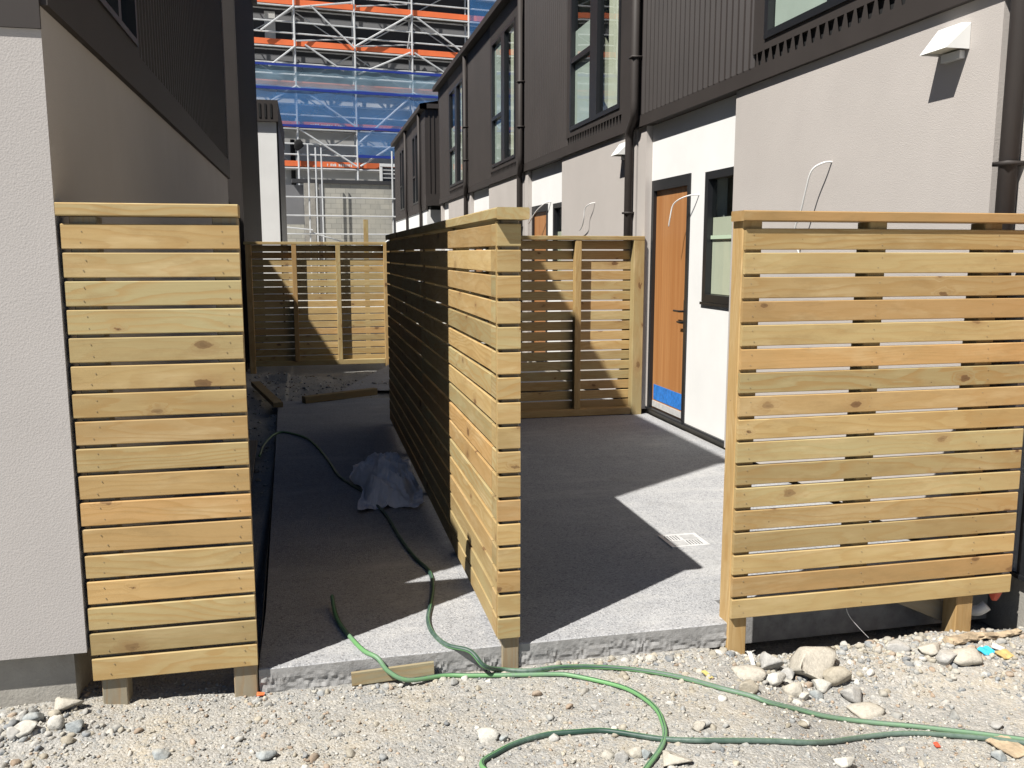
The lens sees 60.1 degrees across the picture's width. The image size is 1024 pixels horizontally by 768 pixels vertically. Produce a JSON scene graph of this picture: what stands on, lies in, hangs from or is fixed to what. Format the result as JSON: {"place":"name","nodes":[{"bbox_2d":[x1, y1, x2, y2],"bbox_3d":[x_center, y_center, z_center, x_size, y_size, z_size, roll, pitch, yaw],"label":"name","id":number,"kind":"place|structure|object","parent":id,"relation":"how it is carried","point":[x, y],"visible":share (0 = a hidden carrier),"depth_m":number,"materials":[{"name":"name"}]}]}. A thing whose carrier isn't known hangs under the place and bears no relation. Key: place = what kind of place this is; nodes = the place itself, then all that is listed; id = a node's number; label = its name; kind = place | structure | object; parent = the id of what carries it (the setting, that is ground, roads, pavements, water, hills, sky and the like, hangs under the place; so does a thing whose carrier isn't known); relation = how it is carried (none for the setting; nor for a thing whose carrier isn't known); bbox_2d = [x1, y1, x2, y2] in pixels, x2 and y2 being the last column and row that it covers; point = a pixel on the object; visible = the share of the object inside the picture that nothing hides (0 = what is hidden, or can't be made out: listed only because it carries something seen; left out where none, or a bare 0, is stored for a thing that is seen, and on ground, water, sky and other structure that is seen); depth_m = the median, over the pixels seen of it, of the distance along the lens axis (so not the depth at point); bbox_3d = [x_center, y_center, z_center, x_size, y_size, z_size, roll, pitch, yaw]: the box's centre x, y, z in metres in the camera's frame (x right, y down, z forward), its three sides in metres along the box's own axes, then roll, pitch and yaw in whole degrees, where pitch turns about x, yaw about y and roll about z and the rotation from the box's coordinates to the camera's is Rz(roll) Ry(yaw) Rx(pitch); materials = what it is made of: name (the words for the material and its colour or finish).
{"place":"outdoors","nodes":[
{"label":"outdoors","id":0,"kind":"place"},
{"bbox_2d":[341,361,562,390],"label":"pavement","id":1,"kind":"structure","parent":0,"point":[379,376],"depth_m":11.19,"materials":[{"name":"concrete"}]},
{"bbox_2d":[0,299,1023,767],"bbox_3d":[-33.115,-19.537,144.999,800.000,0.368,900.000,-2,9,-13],"label":"ground","id":2,"kind":"structure","parent":0,"point":[740,725],"depth_m":3.34,"materials":[{"name":"grey gravel"}]},
{"bbox_2d":[6,727,19,740],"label":"rock","id":3,"kind":"object","parent":2,"relation":"on","point":[11,732],"visible":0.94,"depth_m":3.08,"materials":[{"name":"stone"}]},
{"bbox_2d":[14,720,37,737],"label":"rock","id":4,"kind":"object","parent":2,"relation":"on","point":[25,727],"visible":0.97,"depth_m":3.10,"materials":[{"name":"stone"}]},
{"bbox_2d":[47,715,64,730],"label":"rock","id":5,"kind":"object","parent":2,"relation":"on","point":[55,722],"visible":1,"depth_m":3.14,"materials":[{"name":"stone"}]},
{"bbox_2d":[54,697,84,710],"bbox_3d":[-1.640,1.187,3.275,0.106,0.066,0.081,-2,9,-13],"label":"rock","id":6,"kind":"object","parent":2,"relation":"on","point":[62,704],"visible":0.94,"depth_m":3.26,"materials":[{"name":"stone"}]},
{"bbox_2d":[65,719,83,732],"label":"rock","id":7,"kind":"object","parent":2,"relation":"on","point":[75,726],"visible":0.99,"depth_m":3.14,"materials":[{"name":"stone"}]},
{"bbox_2d":[0,0,229,708],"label":"house","id":8,"kind":"structure","parent":2,"relation":"on","point":[112,101],"depth_m":3.22,"materials":[{"name":"grey paint"}]},
{"bbox_2d":[97,0,138,46],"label":"window","id":9,"kind":"structure","parent":8,"relation":"in","point":[123,12],"depth_m":4.44,"materials":[{"name":"black glass"}]},
{"bbox_2d":[54,202,259,704],"bbox_3d":[-1.285,0.399,3.302,0.601,2.100,0.125,-2,9,-13],"label":"slat fence","id":10,"kind":"object","parent":2,"relation":"on","point":[90,266],"visible":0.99,"depth_m":3.23,"materials":[{"name":"brown wood"}]},
{"bbox_2d":[152,748,170,759],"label":"rock","id":11,"kind":"object","parent":2,"relation":"on","point":[158,753],"visible":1,"depth_m":3.01,"materials":[{"name":"stone"}]},
{"bbox_2d":[222,0,265,371],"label":"house","id":12,"kind":"structure","parent":2,"relation":"on","point":[242,124],"depth_m":13.12,"materials":[{"name":"metal"}]},
{"bbox_2d":[249,440,257,485],"bbox_3d":[-2.001,0.629,6.577,0.160,0.095,1.601,-2,9,-14],"label":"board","id":13,"kind":"object","parent":2,"relation":"on","point":[252,448],"visible":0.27,"depth_m":6.92,"materials":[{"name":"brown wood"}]},
{"bbox_2d":[256,750,276,760],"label":"rock","id":14,"kind":"object","parent":2,"relation":"on","point":[264,755],"visible":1,"depth_m":3.01,"materials":[{"name":"stone"}]},
{"bbox_2d":[251,381,282,407],"bbox_3d":[-2.742,0.107,9.879,0.100,0.110,1.288,-4,9,-26],"label":"timber offcut","id":15,"kind":"object","parent":2,"relation":"on","point":[267,394],"visible":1,"depth_m":9.76,"materials":[{"name":"brown wood"}]},
{"bbox_2d":[148,372,387,647],"bbox_3d":[-1.746,0.454,8.297,1.827,0.282,9.241,-2,9,-13],"label":"rubble","id":16,"kind":"object","parent":2,"relation":"on","point":[267,467],"visible":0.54,"depth_m":10.04,"materials":[{"name":"stone"}]},
{"bbox_2d":[257,99,289,328],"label":"house","id":17,"kind":"structure","parent":2,"relation":"on","point":[271,143],"depth_m":19.89,"materials":[{"name":"paint"}]},
{"bbox_2d":[285,185,306,293],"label":"garage","id":18,"kind":"structure","parent":2,"relation":"on","point":[294,206],"depth_m":35.37,"materials":[{"name":"paint"}]},
{"bbox_2d":[243,242,390,373],"bbox_3d":[-2.779,-0.976,12.858,2.060,2.148,0.140,-2,9,-13],"label":"slat fence","id":19,"kind":"object","parent":2,"relation":"on","point":[277,279],"visible":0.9,"depth_m":12.85,"materials":[{"name":"brown wood"}]},
{"bbox_2d":[286,144,396,293],"bbox_3d":[-7.248,-6.361,34.754,7.399,5.850,0.823,-3,9,-18],"label":"scaffold","id":20,"kind":"object","parent":2,"relation":"on","point":[318,234],"visible":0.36,"depth_m":34.70,"materials":[{"name":"metal"}]},
{"bbox_2d":[291,179,395,293],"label":"block wall","id":21,"kind":"structure","parent":2,"relation":"on","point":[360,207],"depth_m":35.97,"materials":[{"name":"concrete"}]},
{"bbox_2d":[379,163,394,180],"bbox_3d":[-4.799,-8.780,36.946,1.500,0.739,0.430,-3,9,-19],"label":"cage unit","id":22,"kind":"object","parent":21,"relation":"on","point":[385,172],"visible":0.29,"depth_m":36.69,"materials":[{"name":"white plastic"}]},
{"bbox_2d":[363,220,370,353],"bbox_3d":[-2.252,-1.391,13.789,0.070,2.300,0.050,-2,9,-13],"label":"timber stake","id":23,"kind":"object","parent":2,"relation":"on","point":[365,226],"visible":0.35,"depth_m":13.64,"materials":[{"name":"brown wood"}]},
{"bbox_2d":[253,0,494,286],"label":"building","id":24,"kind":"structure","parent":2,"relation":"on","point":[336,99],"depth_m":43.87,"materials":[{"name":"orange"}]},
{"bbox_2d":[253,0,495,184],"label":"scaffold","id":25,"kind":"object","parent":2,"relation":"on","point":[353,49],"visible":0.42,"depth_m":43.12,"materials":[{"name":"silver metal"}]},
{"bbox_2d":[294,139,303,150],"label":"kit bag","id":26,"kind":"object","parent":25,"relation":"hanging from","point":[298,144],"visible":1,"depth_m":42.37,"materials":[{"name":"black fabric"}]},
{"bbox_2d":[351,661,433,685],"bbox_3d":[-0.478,1.164,3.561,0.332,0.068,0.012,-2,9,-13],"label":"formwork board","id":27,"kind":"object","parent":2,"relation":"on","point":[370,676],"visible":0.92,"depth_m":3.55,"materials":[{"name":"beige wood"}]},
{"bbox_2d":[391,101,440,302],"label":"terrace house","id":28,"kind":"structure","parent":2,"relation":"on","point":[415,143],"depth_m":25.48,"materials":[{"name":"black"}]},
{"bbox_2d":[400,148,404,210],"bbox_3d":[-3.750,-7.015,30.497,0.082,2.020,1.300,-2,9,-13],"label":"window","id":29,"kind":"structure","parent":28,"relation":"in","point":[402,196],"depth_m":30.51,"materials":[{"name":"black metal"}]},
{"bbox_2d":[412,133,417,204],"bbox_3d":[-2.878,-6.456,26.685,0.082,2.020,1.400,-2,9,-13],"label":"window","id":30,"kind":"structure","parent":28,"relation":"in","point":[414,140],"depth_m":26.72,"materials":[{"name":"glass"}]},
{"bbox_2d":[385,207,529,667],"bbox_3d":[-0.557,0.010,5.956,0.130,2.100,5.086,-2,9,-13],"label":"slat fence","id":31,"kind":"object","parent":2,"relation":"on","point":[456,425],"visible":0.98,"depth_m":4.13,"materials":[{"name":"brown wood"}]},
{"bbox_2d":[477,727,498,742],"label":"rock","id":32,"kind":"object","parent":2,"relation":"on","point":[488,734],"visible":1,"depth_m":3.14,"materials":[{"name":"stone"}]},
{"bbox_2d":[499,734,507,741],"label":"rock","id":33,"kind":"object","parent":2,"relation":"on","point":[503,737],"visible":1,"depth_m":3.13,"materials":[{"name":"stone"}]},
{"bbox_2d":[0,626,1023,767],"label":"stones","id":34,"kind":"object","parent":2,"relation":"on","point":[921,637],"visible":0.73,"depth_m":3.54,"materials":[{"name":"grey stone"}]},
{"bbox_2d":[22,712,43,721],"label":"rock","id":35,"kind":"object","parent":34,"relation":"on","point":[36,716],"visible":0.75,"depth_m":3.16,"materials":[{"name":"stone"}]},
{"bbox_2d":[935,649,957,665],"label":"rock","id":36,"kind":"object","parent":34,"relation":"on","point":[944,657],"visible":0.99,"depth_m":3.78,"materials":[{"name":"stone"}]},
{"bbox_2d":[977,645,994,655],"bbox_3d":[2.100,1.179,3.916,0.070,0.022,0.050,-5,10,-30],"label":"blue wrapper","id":37,"kind":"object","parent":34,"relation":"on","point":[986,649],"visible":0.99,"depth_m":3.91,"materials":[{"name":"teal plastic"}]},
{"bbox_2d":[591,704,600,709],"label":"rock","id":38,"kind":"object","parent":2,"relation":"on","point":[595,706],"visible":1,"depth_m":3.33,"materials":[{"name":"stone"}]},
{"bbox_2d":[615,750,627,761],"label":"rock","id":39,"kind":"object","parent":2,"relation":"on","point":[621,756],"visible":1,"depth_m":2.98,"materials":[{"name":"stone"}]},
{"bbox_2d":[627,746,641,757],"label":"rock","id":40,"kind":"object","parent":2,"relation":"on","point":[634,752],"visible":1,"depth_m":3.00,"materials":[{"name":"stone"}]},
{"bbox_2d":[258,431,1023,739],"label":"garden hose","id":41,"kind":"object","parent":2,"relation":"on","point":[476,657],"visible":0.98,"depth_m":3.59,"materials":[{"name":"green rubber"}]},
{"bbox_2d":[641,749,652,759],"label":"rock","id":42,"kind":"object","parent":2,"relation":"on","point":[646,754],"visible":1,"depth_m":3.00,"materials":[{"name":"stone"}]},
{"bbox_2d":[330,594,1023,767],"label":"garden hose","id":43,"kind":"object","parent":2,"relation":"on","point":[664,738],"visible":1,"depth_m":3.25,"materials":[{"name":"green rubber"}]},
{"bbox_2d":[662,750,692,766],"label":"rock","id":44,"kind":"object","parent":2,"relation":"on","point":[671,758],"visible":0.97,"depth_m":2.94,"materials":[{"name":"stone"}]},
{"bbox_2d":[691,721,704,731],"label":"rock","id":45,"kind":"object","parent":2,"relation":"on","point":[697,726],"visible":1,"depth_m":3.15,"materials":[{"name":"stone"}]},
{"bbox_2d":[698,719,711,727],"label":"rock","id":46,"kind":"object","parent":2,"relation":"on","point":[707,722],"visible":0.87,"depth_m":3.17,"materials":[{"name":"stone"}]},
{"bbox_2d":[701,670,712,678],"bbox_3d":[0.789,1.174,3.578,0.022,0.012,0.055,-4,9,-27],"label":"leaf","id":47,"kind":"object","parent":2,"relation":"on","point":[705,672],"visible":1,"depth_m":3.58,"materials":[{"name":"yellow plant"}]},
{"bbox_2d":[432,0,1023,629],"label":"terrace house","id":48,"kind":"structure","parent":2,"relation":"on","point":[724,108],"depth_m":7.34,"materials":[{"name":"black"}]},
{"bbox_2d":[449,78,462,187],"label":"window","id":49,"kind":"structure","parent":48,"relation":"in","point":[456,94],"depth_m":19.32,"materials":[{"name":"glass"}]},
{"bbox_2d":[491,17,514,167],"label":"window","id":50,"kind":"structure","parent":48,"relation":"in","point":[503,47],"depth_m":14.71,"materials":[{"name":"glass"}]},
{"bbox_2d":[528,201,550,223],"bbox_3d":[0.375,-2.443,12.622,0.075,0.295,0.725,-4,9,-25],"label":"cable","id":51,"kind":"object","parent":48,"relation":"attached to","point":[538,209],"visible":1,"depth_m":12.55,"materials":[{"name":"white plastic"}]},
{"bbox_2d":[534,211,545,351],"bbox_3d":[0.448,-1.454,13.076,0.040,2.128,0.790,-2,9,-13],"label":"door","id":52,"kind":"structure","parent":48,"relation":"in","point":[540,218],"depth_m":13.04,"materials":[{"name":"orange wood"}]},
{"bbox_2d":[552,202,561,280],"bbox_3d":[0.671,-1.897,11.965,0.082,1.090,0.626,-2,9,-13],"label":"window","id":53,"kind":"structure","parent":48,"relation":"in","point":[556,206],"depth_m":12.16,"materials":[{"name":"black metal"}]},
{"bbox_2d":[579,202,594,230],"bbox_3d":[0.858,-1.971,10.434,0.082,0.312,0.442,-3,9,-20],"label":"cable","id":54,"kind":"object","parent":48,"relation":"attached to","point":[584,214],"visible":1,"depth_m":10.36,"materials":[{"name":"white plastic"}]},
{"bbox_2d":[569,0,621,130],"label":"window","id":55,"kind":"structure","parent":48,"relation":"in","point":[595,25],"depth_m":10.21,"materials":[{"name":"glass"}]},
{"bbox_2d":[611,142,624,159],"bbox_3d":[1.116,-2.407,9.156,0.135,0.165,0.196,-2,9,-13],"label":"wall lamp","id":56,"kind":"object","parent":48,"relation":"attached to","point":[619,151],"visible":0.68,"depth_m":9.13,"materials":[{"name":"white plastic"}]},
{"bbox_2d":[652,186,686,418],"bbox_3d":[1.519,-0.768,8.395,0.040,2.128,0.790,-2,9,-13],"label":"door","id":57,"kind":"structure","parent":48,"relation":"in","point":[671,240],"depth_m":8.40,"materials":[{"name":"orange wood"}]},
{"bbox_2d":[668,194,698,226],"bbox_3d":[1.500,-1.522,7.769,0.048,0.270,0.336,-8,12,-43],"label":"cable","id":58,"kind":"object","parent":48,"relation":"attached to","point":[676,201],"visible":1,"depth_m":7.79,"materials":[{"name":"white plastic"}]},
{"bbox_2d":[701,166,733,304],"bbox_3d":[1.978,-1.118,7.342,0.562,1.490,1.126,-2,9,-13],"label":"window","id":59,"kind":"structure","parent":48,"relation":"in","point":[717,232],"depth_m":7.46,"materials":[{"name":"black metal"}]},
{"bbox_2d":[763,0,847,39],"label":"window","id":60,"kind":"structure","parent":48,"relation":"in","point":[779,15],"depth_m":6.01,"materials":[{"name":"glass"}]},
{"bbox_2d":[794,161,831,252],"bbox_3d":[1.927,-1.099,5.750,0.107,0.659,0.301,-3,9,-22],"label":"cable","id":61,"kind":"object","parent":48,"relation":"attached to","point":[812,169],"visible":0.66,"depth_m":5.68,"materials":[{"name":"white plastic"}]},
{"bbox_2d":[920,22,970,63],"bbox_3d":[2.187,-1.721,4.476,0.135,0.165,0.196,-2,9,-13],"label":"wall lamp","id":62,"kind":"object","parent":48,"relation":"attached to","point":[950,44],"visible":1,"depth_m":4.44,"materials":[{"name":"white plastic"}]},
{"bbox_2d":[731,665,766,681],"bbox_3d":[0.970,1.183,3.633,0.123,0.050,0.098,-2,9,-13],"label":"rock","id":63,"kind":"object","parent":2,"relation":"on","point":[755,673],"visible":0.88,"depth_m":3.60,"materials":[{"name":"stone"}]},
{"bbox_2d":[739,679,758,693],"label":"rock","id":64,"kind":"object","parent":2,"relation":"on","point":[748,685],"visible":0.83,"depth_m":3.47,"materials":[{"name":"stone"}]},
{"bbox_2d":[747,651,754,664],"bbox_3d":[1.018,1.182,3.728,0.020,0.087,0.090,-2,9,-13],"label":"white chip","id":65,"kind":"object","parent":2,"relation":"on","point":[750,655],"visible":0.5,"depth_m":3.75,"materials":[{"name":"white plastic"}]},
{"bbox_2d":[760,651,783,669],"bbox_3d":[1.105,1.186,3.761,0.099,0.099,0.078,1,8,7],"label":"rock","id":66,"kind":"object","parent":2,"relation":"on","point":[768,661],"visible":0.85,"depth_m":3.74,"materials":[{"name":"stone"}]},
{"bbox_2d":[765,672,785,686],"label":"rock","id":67,"kind":"object","parent":2,"relation":"on","point":[774,679],"visible":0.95,"depth_m":3.60,"materials":[{"name":"stone"}]},
{"bbox_2d":[781,668,794,679],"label":"rock","id":68,"kind":"object","parent":2,"relation":"on","point":[789,672],"visible":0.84,"depth_m":3.69,"materials":[{"name":"stone"}]},
{"bbox_2d":[782,682,802,697],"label":"rock","id":69,"kind":"object","parent":2,"relation":"on","point":[794,689],"visible":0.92,"depth_m":3.55,"materials":[{"name":"stone"}]},
{"bbox_2d":[799,691,809,699],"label":"rock","id":70,"kind":"object","parent":2,"relation":"on","point":[803,695],"visible":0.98,"depth_m":3.54,"materials":[{"name":"stone"}]},
{"bbox_2d":[789,646,835,679],"bbox_3d":[1.271,1.191,3.727,0.205,0.135,0.171,1,8,5],"label":"rock","id":71,"kind":"object","parent":2,"relation":"on","point":[809,662],"visible":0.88,"depth_m":3.71,"materials":[{"name":"stone"}]},
{"bbox_2d":[809,690,823,699],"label":"rock","id":72,"kind":"object","parent":2,"relation":"on","point":[817,694],"visible":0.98,"depth_m":3.57,"materials":[{"name":"stone"}]},
{"bbox_2d":[811,678,831,692],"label":"rock","id":73,"kind":"object","parent":2,"relation":"on","point":[822,685],"visible":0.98,"depth_m":3.62,"materials":[{"name":"stone"}]},
{"bbox_2d":[823,666,851,685],"bbox_3d":[1.348,1.212,3.674,0.117,0.099,0.093,-2,9,-13],"label":"rock","id":74,"kind":"object","parent":2,"relation":"on","point":[837,675],"visible":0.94,"depth_m":3.64,"materials":[{"name":"stone"}]},
{"bbox_2d":[833,756,854,767],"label":"rock","id":75,"kind":"object","parent":2,"relation":"on","point":[845,762],"visible":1,"depth_m":2.99,"materials":[{"name":"stone"}]},
{"bbox_2d":[839,686,861,702],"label":"rock","id":76,"kind":"object","parent":2,"relation":"on","point":[851,694],"visible":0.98,"depth_m":3.54,"materials":[{"name":"stone"}]},
{"bbox_2d":[846,702,885,718],"bbox_3d":[1.398,1.287,3.493,0.137,0.040,0.096,-2,9,-13],"label":"rock","id":77,"kind":"object","parent":2,"relation":"on","point":[869,710],"visible":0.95,"depth_m":3.48,"materials":[{"name":"stone"}]},
{"bbox_2d":[718,210,1023,654],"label":"slat fence","id":78,"kind":"object","parent":2,"relation":"on","point":[855,579],"visible":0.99,"depth_m":3.87,"materials":[{"name":"brown wood"}]},
{"bbox_2d":[989,593,1001,600],"bbox_3d":[2.303,0.980,4.220,0.091,0.120,0.068,-8,11,-43],"label":"red offcut","id":79,"kind":"object","parent":78,"relation":"attached to","point":[994,596],"visible":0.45,"depth_m":4.20,"materials":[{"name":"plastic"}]},
{"bbox_2d":[886,639,910,652],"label":"rock","id":80,"kind":"object","parent":2,"relation":"on","point":[896,645],"visible":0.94,"depth_m":3.89,"materials":[{"name":"stone"}]},
{"bbox_2d":[917,642,939,656],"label":"rock","id":81,"kind":"object","parent":2,"relation":"on","point":[931,649],"visible":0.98,"depth_m":3.85,"materials":[{"name":"stone"}]},
{"bbox_2d":[950,647,982,665],"bbox_3d":[1.947,1.174,3.834,0.165,0.064,0.127,-2,9,-13],"label":"rock","id":82,"kind":"object","parent":2,"relation":"on","point":[966,656],"visible":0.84,"depth_m":3.79,"materials":[{"name":"stone"}]},
{"bbox_2d":[971,601,990,615],"bbox_3d":[2.221,0.896,4.254,0.076,0.460,0.166,-7,11,-42],"label":"waste pipe","id":83,"kind":"object","parent":2,"relation":"on","point":[981,608],"visible":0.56,"depth_m":4.24,"materials":[{"name":"white plastic"}]},
{"bbox_2d":[942,628,1021,644],"bbox_3d":[2.171,1.156,4.066,0.474,0.070,0.062,-4,9,-23],"label":"broken branch","id":84,"kind":"object","parent":2,"relation":"on","point":[964,638],"visible":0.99,"depth_m":4.03,"materials":[{"name":"brown wood"}]},
{"bbox_2d":[989,721,1003,729],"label":"rock","id":85,"kind":"object","parent":2,"relation":"on","point":[996,725],"visible":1,"depth_m":3.36,"materials":[{"name":"stone"}]},
{"bbox_2d":[990,750,1006,761],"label":"rock","id":86,"kind":"object","parent":2,"relation":"on","point":[999,755],"visible":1,"depth_m":3.15,"materials":[{"name":"stone"}]},
{"bbox_2d":[992,642,1004,649],"bbox_3d":[2.175,1.178,3.961,0.050,0.020,0.060,5,10,31],"label":"white wrapper","id":87,"kind":"object","parent":2,"relation":"on","point":[997,647],"visible":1,"depth_m":3.96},
{"bbox_2d":[994,649,1013,658],"bbox_3d":[2.168,1.189,3.894,0.075,0.022,0.050,-4,9,-24],"label":"wood chip","id":88,"kind":"object","parent":2,"relation":"on","point":[1002,652],"visible":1,"depth_m":3.90,"materials":[{"name":"yellow wood"}]},
{"bbox_2d":[986,735,1023,758],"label":"yellow chip","id":89,"kind":"object","parent":2,"relation":"on","point":[1015,750],"visible":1,"depth_m":3.22,"materials":[{"name":"brown wood"}]},
{"bbox_2d":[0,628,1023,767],"bbox_3d":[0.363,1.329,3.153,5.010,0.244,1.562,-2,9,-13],"label":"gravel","id":90,"kind":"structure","parent":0,"point":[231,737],"depth_m":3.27,"materials":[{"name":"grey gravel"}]},
{"bbox_2d":[259,398,988,692],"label":"path","id":91,"kind":"structure","parent":0,"point":[604,568],"depth_m":4.69,"materials":[{"name":"concrete"}]},
{"bbox_2d":[302,387,377,403],"bbox_3d":[-1.915,0.127,9.896,0.891,0.085,0.090,-7,11,-38],"label":"timber offcut","id":92,"kind":"object","parent":91,"relation":"on","point":[315,398],"visible":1,"depth_m":9.85,"materials":[{"name":"brown wood"}]},
{"bbox_2d":[349,452,424,509],"bbox_3d":[-0.889,0.592,6.212,0.486,0.230,1.356,-2,9,-13],"label":"plastic sheet","id":93,"kind":"object","parent":91,"relation":"on","point":[385,479],"visible":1,"depth_m":5.86,"materials":[{"name":"plastic"}]},
{"bbox_2d":[398,236,644,418],"bbox_3d":[0.119,-0.460,8.647,2.422,1.950,0.126,-2,9,-13],"label":"slat fence","id":94,"kind":"object","parent":91,"relation":"on","point":[576,355],"visible":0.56,"depth_m":8.78,"materials":[{"name":"brown wood"}]},
{"bbox_2d":[658,533,709,547],"bbox_3d":[0.971,0.884,5.007,0.225,0.006,0.215,-2,9,-13],"label":"drain grate","id":95,"kind":"object","parent":91,"relation":"on","point":[683,540],"visible":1,"depth_m":5.00,"materials":[{"name":"silver metal"}]}
]}

